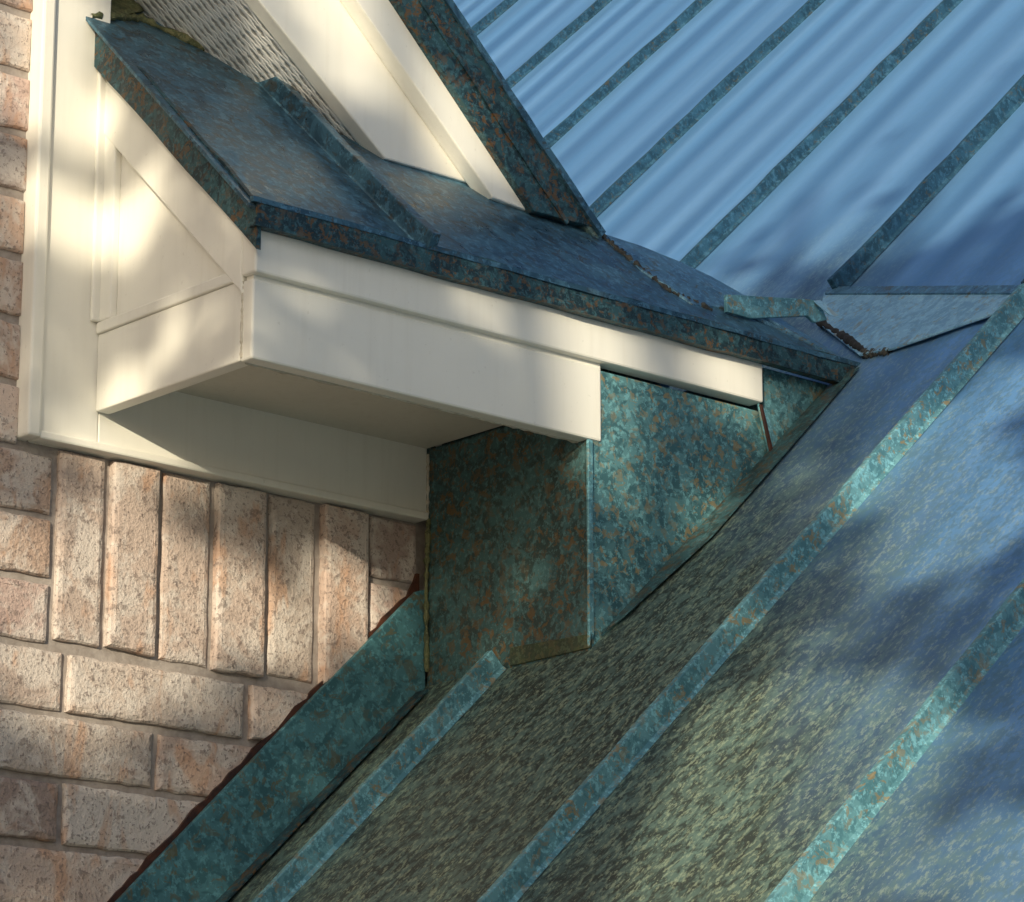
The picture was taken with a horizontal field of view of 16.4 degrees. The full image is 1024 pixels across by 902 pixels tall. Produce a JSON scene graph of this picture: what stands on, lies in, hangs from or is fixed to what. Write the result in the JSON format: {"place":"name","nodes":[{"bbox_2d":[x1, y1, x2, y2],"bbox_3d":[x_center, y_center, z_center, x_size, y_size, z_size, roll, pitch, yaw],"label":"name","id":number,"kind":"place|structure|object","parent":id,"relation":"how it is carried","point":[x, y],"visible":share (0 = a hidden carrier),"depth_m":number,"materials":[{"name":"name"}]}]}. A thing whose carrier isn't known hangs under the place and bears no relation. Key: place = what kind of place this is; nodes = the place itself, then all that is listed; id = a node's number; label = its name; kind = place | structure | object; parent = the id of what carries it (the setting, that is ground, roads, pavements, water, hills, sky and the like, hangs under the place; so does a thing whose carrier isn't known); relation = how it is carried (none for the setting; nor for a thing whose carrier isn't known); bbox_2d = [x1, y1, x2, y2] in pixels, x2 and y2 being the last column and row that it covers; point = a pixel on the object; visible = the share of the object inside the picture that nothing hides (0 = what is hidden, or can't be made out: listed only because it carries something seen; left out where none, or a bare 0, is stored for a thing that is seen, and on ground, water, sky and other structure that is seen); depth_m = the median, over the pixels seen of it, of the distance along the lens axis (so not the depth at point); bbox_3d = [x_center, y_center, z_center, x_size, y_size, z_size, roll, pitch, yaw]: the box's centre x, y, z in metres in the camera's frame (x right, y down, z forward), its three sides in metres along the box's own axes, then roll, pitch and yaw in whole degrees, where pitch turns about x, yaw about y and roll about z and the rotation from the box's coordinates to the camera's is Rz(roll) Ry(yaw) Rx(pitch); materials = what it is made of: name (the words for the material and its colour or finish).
{"place":"outdoors","nodes":[
{"label":"outdoors","id":0,"kind":"place"},
{"bbox_2d":[99,136,120,321],"bbox_3d":[-0.449,-0.256,3.974,0.010,0.232,0.025,13,-20,-40],"label":"return end stile","id":1,"kind":"object","parent":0,"point":[110,234],"visible":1,"depth_m":3.96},
{"bbox_2d":[96,274,246,333],"bbox_3d":[-0.369,-0.162,3.854,0.012,0.013,0.267,13,-20,-40],"label":"return end band","id":2,"kind":"object","parent":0,"point":[168,302],"visible":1,"depth_m":3.85,"materials":[{"name":"white wood"}]},
{"bbox_2d":[96,284,247,413],"bbox_3d":[-0.366,-0.110,3.847,0.019,0.089,0.263,13,-20,-40],"label":"return end board","id":3,"kind":"object","parent":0,"point":[177,347],"visible":1,"depth_m":3.84,"materials":[{"name":"white wood"}]},
{"bbox_2d":[176,366,502,448],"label":"return soffit","id":4,"kind":"structure","parent":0,"point":[288,395],"depth_m":4.07,"materials":[{"name":"white wood"}]},
{"bbox_2d":[241,278,600,441],"bbox_3d":[-0.092,-0.095,3.897,0.500,0.088,0.020,13,-20,-40],"label":"return front board","id":5,"kind":"object","parent":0,"point":[308,334],"visible":1,"depth_m":3.88,"materials":[{"name":"white wood"}]},
{"bbox_2d":[247,275,599,366],"bbox_3d":[-0.090,-0.133,3.906,0.498,0.018,0.012,13,-20,-40],"label":"return shadow groove","id":6,"kind":"object","parent":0,"point":[419,319],"visible":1,"depth_m":3.89},
{"bbox_2d":[427,368,668,453],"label":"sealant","id":7,"kind":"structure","parent":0,"point":[631,377],"depth_m":4.38,"materials":[{"name":"black rubber"}]},
{"bbox_2d":[581,226,601,238],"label":"gable roof slope","id":8,"kind":"structure","parent":0,"point":[589,230],"depth_m":4.27,"materials":[{"name":"teal metal"}]},
{"bbox_2d":[228,0,1023,901],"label":"roof panels","id":9,"kind":"object","parent":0,"point":[760,758],"visible":0.26,"depth_m":3.87,"materials":[{"name":"blue metal"}]},
{"bbox_2d":[216,689,428,901],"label":"wall flashing apron","id":10,"kind":"object","parent":9,"relation":"attached to","point":[314,804],"depth_m":4.01,"materials":[{"name":"teal metal"}]},
{"bbox_2d":[251,650,505,901],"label":"standing seam","id":11,"kind":"object","parent":9,"relation":"attached to","point":[363,801],"visible":1,"depth_m":3.91,"materials":[{"name":"teal metal"}]},
{"bbox_2d":[423,518,430,671],"bbox_3d":[-0.100,0.170,4.193,0.010,0.185,0.010,-4,-16,15],"label":"box side sealant","id":12,"kind":"object","parent":9,"relation":"on","point":[426,604],"visible":1,"depth_m":4.19,"materials":[{"name":"brown rubber"}]},
{"bbox_2d":[471,0,517,35],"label":"standing seam","id":13,"kind":"object","parent":9,"relation":"on","point":[489,18],"visible":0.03,"depth_m":8.14,"materials":[{"name":"teal metal"}]},
{"bbox_2d":[510,634,591,665],"bbox_3d":[0.043,0.222,4.013,0.003,0.022,0.136,13,-20,-40],"label":"box toe flange","id":14,"kind":"object","parent":9,"relation":"on","point":[522,654],"visible":1,"depth_m":4.01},
{"bbox_2d":[506,0,611,87],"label":"standing seam","id":15,"kind":"object","parent":9,"relation":"on","point":[554,43],"visible":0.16,"depth_m":7.38,"materials":[{"name":"teal metal"}]},
{"bbox_2d":[544,0,711,147],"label":"standing seam","id":16,"kind":"object","parent":9,"relation":"on","point":[632,64],"visible":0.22,"depth_m":6.70,"materials":[{"name":"teal metal"}]},
{"bbox_2d":[589,0,825,217],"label":"standing seam","id":17,"kind":"object","parent":9,"relation":"on","point":[634,172],"visible":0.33,"depth_m":6.04,"materials":[{"name":"teal metal"}]},
{"bbox_2d":[602,367,858,632],"bbox_3d":[0.266,0.050,4.137,0.400,0.382,0.046,13,-20,-40],"label":"box base flange","id":18,"kind":"object","parent":9,"relation":"on","point":[709,527],"visible":1,"depth_m":4.13,"materials":[{"name":"teal metal"}]},
{"bbox_2d":[477,283,1023,901],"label":"standing seam","id":19,"kind":"object","parent":9,"relation":"on","point":[587,799],"visible":1,"depth_m":3.74,"materials":[{"name":"teal metal"}]},
{"bbox_2d":[679,0,962,268],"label":"standing seam","id":20,"kind":"object","parent":9,"relation":"on","point":[707,244],"visible":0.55,"depth_m":5.41,"materials":[{"name":"teal metal"}]},
{"bbox_2d":[764,579,1023,901],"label":"standing seam","id":21,"kind":"object","parent":9,"relation":"on","point":[805,877],"visible":1,"depth_m":3.19,"materials":[{"name":"teal metal"}]},
{"bbox_2d":[822,292,1010,355],"bbox_3d":[0.465,-0.187,4.395,0.104,0.181,0.508,7,-17,-23],"label":"lap sheet","id":22,"kind":"object","parent":9,"relation":"on","point":[881,322],"visible":0.93,"depth_m":4.36,"materials":[{"name":"blue metal"}]},
{"bbox_2d":[816,320,863,351],"bbox_3d":[0.413,-0.146,4.455,0.016,0.106,0.203,3,-15,-9],"label":"valley crevice","id":23,"kind":"object","parent":22,"relation":"on","point":[845,338],"visible":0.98,"depth_m":4.43,"materials":[{"name":"black"}]},
{"bbox_2d":[858,345,893,358],"bbox_3d":[0.438,-0.122,4.332,0.020,0.036,0.082,7,-17,-23],"label":"valley debris","id":24,"kind":"object","parent":22,"relation":"on","point":[883,352],"visible":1,"depth_m":4.32,"materials":[{"name":"brown plant"}]},
{"bbox_2d":[825,285,1018,294],"bbox_3d":[0.511,-0.200,4.423,0.014,0.160,0.506,7,-17,-23],"label":"lap edge","id":25,"kind":"object","parent":22,"relation":"on","point":[932,290],"visible":1,"depth_m":4.42,"materials":[{"name":"blue metal"}]},
{"bbox_2d":[827,75,1023,288],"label":"standing seam","id":26,"kind":"object","parent":9,"relation":"attached to","point":[909,209],"visible":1,"depth_m":4.80,"materials":[{"name":"teal metal"}]},
{"label":"ground","id":27,"kind":"structure","parent":0,"visible":0},
{"bbox_2d":[0,0,415,901],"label":"brick courses","id":28,"kind":"object","parent":27,"relation":"on","point":[354,606],"visible":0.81,"depth_m":3.92,"materials":[{"name":"beige brick"}]},
{"bbox_2d":[40,0,110,441],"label":"corner board","id":29,"kind":"object","parent":28,"relation":"attached to","point":[69,375],"visible":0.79,"depth_m":3.95,"materials":[{"name":"beige paint"}]},
{"bbox_2d":[16,0,55,440],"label":"corner board bead","id":30,"kind":"object","parent":29,"relation":"attached to","point":[36,201],"visible":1,"depth_m":3.92,"materials":[{"name":"beige paint"}]},
{"bbox_2d":[90,72,105,321],"bbox_3d":[-0.463,-0.298,3.987,0.011,0.320,0.006,13,-20,-40],"label":"corner board inner bead","id":31,"kind":"object","parent":29,"relation":"attached to","point":[97,222],"visible":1,"depth_m":3.98,"materials":[{"name":"beige paint"}]},
{"bbox_2d":[97,391,426,511],"bbox_3d":[-0.295,-0.011,4.102,0.474,0.113,0.050,13,-20,-40],"label":"frieze board","id":32,"kind":"object","parent":28,"relation":"attached to","point":[203,431],"visible":0.45,"depth_m":4.08,"materials":[{"name":"white wood"}]},
{"bbox_2d":[28,430,427,522],"bbox_3d":[-0.317,0.033,4.053,0.553,0.010,0.034,13,-20,-40],"label":"frieze bead","id":33,"kind":"object","parent":32,"relation":"attached to","point":[135,457],"visible":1,"depth_m":4.03,"materials":[{"name":"white wood"}]},
{"bbox_2d":[426,454,429,515],"bbox_3d":[-0.100,0.040,4.231,0.007,0.075,0.006,13,-20,-40],"label":"frieze end sealant","id":34,"kind":"object","parent":32,"relation":"attached to","point":[427,482],"visible":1,"depth_m":4.23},
{"bbox_2d":[107,573,418,901],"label":"flashing sealant","id":35,"kind":"object","parent":28,"relation":"attached to","point":[195,811],"visible":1,"depth_m":3.96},
{"bbox_2d":[115,590,424,901],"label":"wall flashing","id":36,"kind":"object","parent":28,"relation":"attached to","point":[278,783],"depth_m":4.01,"materials":[{"name":"teal metal"}]},
{"bbox_2d":[0,3,427,859],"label":"mortar bed","id":37,"kind":"object","parent":27,"relation":"on","point":[100,653],"visible":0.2,"depth_m":3.92,"materials":[{"name":"beige concrete"}]},
{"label":"gable roof far slope","id":38,"kind":"object","parent":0,"visible":0},
{"bbox_2d":[135,0,356,142],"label":"raking soffit","id":39,"kind":"structure","parent":38,"relation":"attached to","point":[236,35],"depth_m":4.10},
{"bbox_2d":[340,0,524,210],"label":"rake crown","id":40,"kind":"object","parent":38,"relation":"attached to","point":[390,39],"visible":0.74,"depth_m":4.15},
{"bbox_2d":[86,13,820,350],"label":"return roof","id":41,"kind":"structure","parent":38,"relation":"attached to","point":[259,140],"depth_m":4.04,"materials":[{"name":"teal metal"}]},
{"bbox_2d":[111,0,143,18],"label":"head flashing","id":42,"kind":"object","parent":41,"relation":"on","point":[130,7],"visible":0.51,"depth_m":4.12,"materials":[{"name":"green metal"}]},
{"bbox_2d":[91,11,204,50],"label":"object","id":43,"kind":"object","parent":41,"relation":"on","point":[181,36],"visible":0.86,"depth_m":4.12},
{"bbox_2d":[117,154,224,314],"bbox_3d":[-0.371,-0.306,3.914,0.015,0.323,0.298,13,-20,-40],"label":"return end panel","id":44,"kind":"object","parent":41,"relation":"attached to","point":[162,252],"visible":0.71,"depth_m":3.91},
{"bbox_2d":[104,80,246,292],"bbox_3d":[-0.370,-0.313,3.896,0.012,0.359,0.268,13,-20,-40],"label":"return end rake","id":45,"kind":"object","parent":41,"relation":"attached to","point":[207,222],"visible":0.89,"depth_m":3.88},
{"bbox_2d":[94,32,260,249],"bbox_3d":[-0.393,-0.376,3.919,0.008,0.416,0.377,14,-20,-41],"label":"end drip edge","id":46,"kind":"object","parent":41,"relation":"attached to","point":[139,99],"visible":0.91,"depth_m":3.87,"materials":[{"name":"teal metal"}]},
{"bbox_2d":[239,281,243,357],"bbox_3d":[-0.284,-0.138,3.743,0.005,0.084,0.004,13,-20,-40],"label":"mitre sealant","id":47,"kind":"object","parent":41,"relation":"attached to","point":[241,335],"visible":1,"depth_m":3.74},
{"bbox_2d":[257,77,440,249],"bbox_3d":[-0.187,-0.331,4.016,0.024,0.293,0.287,16,-22,-46],"label":"return seam","id":48,"kind":"object","parent":41,"relation":"on","point":[314,124],"visible":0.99,"depth_m":4.00,"materials":[{"name":"teal metal"}]},
{"bbox_2d":[244,0,466,183],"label":"rake board","id":49,"kind":"object","parent":41,"relation":"on","point":[328,49],"visible":0.6,"depth_m":4.11,"materials":[{"name":"white wood"}]},
{"bbox_2d":[245,362,577,442],"bbox_3d":[-0.096,-0.050,3.894,0.490,0.006,0.006,13,-20,-40],"label":"fascia lower sealant","id":50,"kind":"object","parent":41,"relation":"attached to","point":[382,396],"visible":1,"depth_m":3.88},
{"bbox_2d":[242,231,762,405],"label":"return upper fascia","id":51,"kind":"structure","parent":41,"relation":"attached to","point":[637,354],"depth_m":3.96,"materials":[{"name":"white wood"}]},
{"bbox_2d":[248,217,843,383],"bbox_3d":[0.072,-0.161,4.030,0.922,0.010,0.014,13,-20,-40],"label":"eave hem","id":52,"kind":"object","parent":41,"relation":"attached to","point":[273,227],"visible":0.98,"depth_m":3.99,"materials":[{"name":"teal metal"}]},
{"bbox_2d":[252,196,855,376],"bbox_3d":[0.078,-0.172,4.041,0.933,0.034,0.013,13,-20,-40],"label":"eave drip edge","id":53,"kind":"object","parent":41,"relation":"attached to","point":[403,249],"visible":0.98,"depth_m":3.99,"materials":[{"name":"teal metal"}]},
{"bbox_2d":[250,195,859,366],"bbox_3d":[0.076,-0.184,4.038,0.934,0.007,0.008,13,-20,-40],"label":"eave lip","id":54,"kind":"object","parent":41,"relation":"on","point":[450,252],"visible":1,"depth_m":4.01,"materials":[{"name":"teal metal"}]},
{"bbox_2d":[427,368,827,685],"bbox_3d":[0.174,0.145,4.261,0.485,0.467,0.281,13,-20,-40],"label":"flashing box","id":55,"kind":"object","parent":41,"relation":"attached to","point":[507,516],"visible":0.69,"depth_m":4.10,"materials":[{"name":"teal metal"}]},
{"bbox_2d":[586,439,593,645],"bbox_3d":[0.088,0.103,3.995,0.008,0.239,0.004,13,-20,-40],"label":"box corner fold","id":56,"kind":"object","parent":55,"relation":"attached to","point":[590,558],"visible":1,"depth_m":3.99,"materials":[{"name":"teal metal"}]},
{"bbox_2d":[757,404,775,450],"bbox_3d":[0.304,-0.023,4.222,0.033,0.062,0.004,13,-20,-40],"label":"bent tab","id":57,"kind":"object","parent":55,"relation":"attached to","point":[772,436],"visible":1,"depth_m":4.22,"materials":[{"name":"teal metal"}]},
{"bbox_2d":[759,404,772,450],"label":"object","id":58,"kind":"object","parent":57,"relation":"on","point":[768,438],"visible":1,"depth_m":4.21,"materials":[{"name":"brown metal"}]},
{"bbox_2d":[602,234,712,310],"bbox_3d":[0.167,-0.221,4.253,0.143,0.111,0.038,-2,-15,8],"label":"rake foot debris","id":59,"kind":"object","parent":41,"relation":"on","point":[654,278],"visible":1,"depth_m":4.25,"materials":[{"name":"brown plant"}]},
{"bbox_2d":[607,235,840,356],"bbox_3d":[0.275,-0.179,4.307,0.318,0.158,0.098,6,-16,-22],"label":"saddle sheet","id":60,"kind":"object","parent":41,"relation":"on","point":[676,276],"visible":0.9,"depth_m":4.29,"materials":[{"name":"blue metal"}]},
{"bbox_2d":[724,294,826,322],"bbox_3d":[0.321,-0.174,4.321,0.174,0.048,0.006,13,-20,-40],"label":"valley upstand","id":61,"kind":"object","parent":41,"relation":"on","point":[754,307],"visible":1,"depth_m":4.31,"materials":[{"name":"teal metal"}]},
{"bbox_2d":[813,300,840,317],"bbox_3d":[0.387,-0.175,4.364,0.036,0.025,0.010,0,-15,1],"label":"valley upstand tip","id":62,"kind":"object","parent":61,"relation":"attached to","point":[824,307],"visible":1,"depth_m":4.36,"materials":[{"name":"blue metal"}]},
{"bbox_2d":[389,0,591,227],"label":"roof edge flashing","id":63,"kind":"object","parent":38,"relation":"attached to","point":[479,116],"visible":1,"depth_m":4.19,"materials":[{"name":"teal metal"}]},
{"bbox_2d":[418,0,568,224],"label":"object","id":64,"kind":"object","parent":38,"relation":"attached to","point":[470,75],"visible":1,"depth_m":4.19,"materials":[{"name":"teal metal"}]},
{"bbox_2d":[444,0,605,236],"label":"rake copper hem","id":65,"kind":"object","parent":38,"relation":"attached to","point":[530,125],"visible":1,"depth_m":4.22,"materials":[{"name":"teal metal"}]}
]}

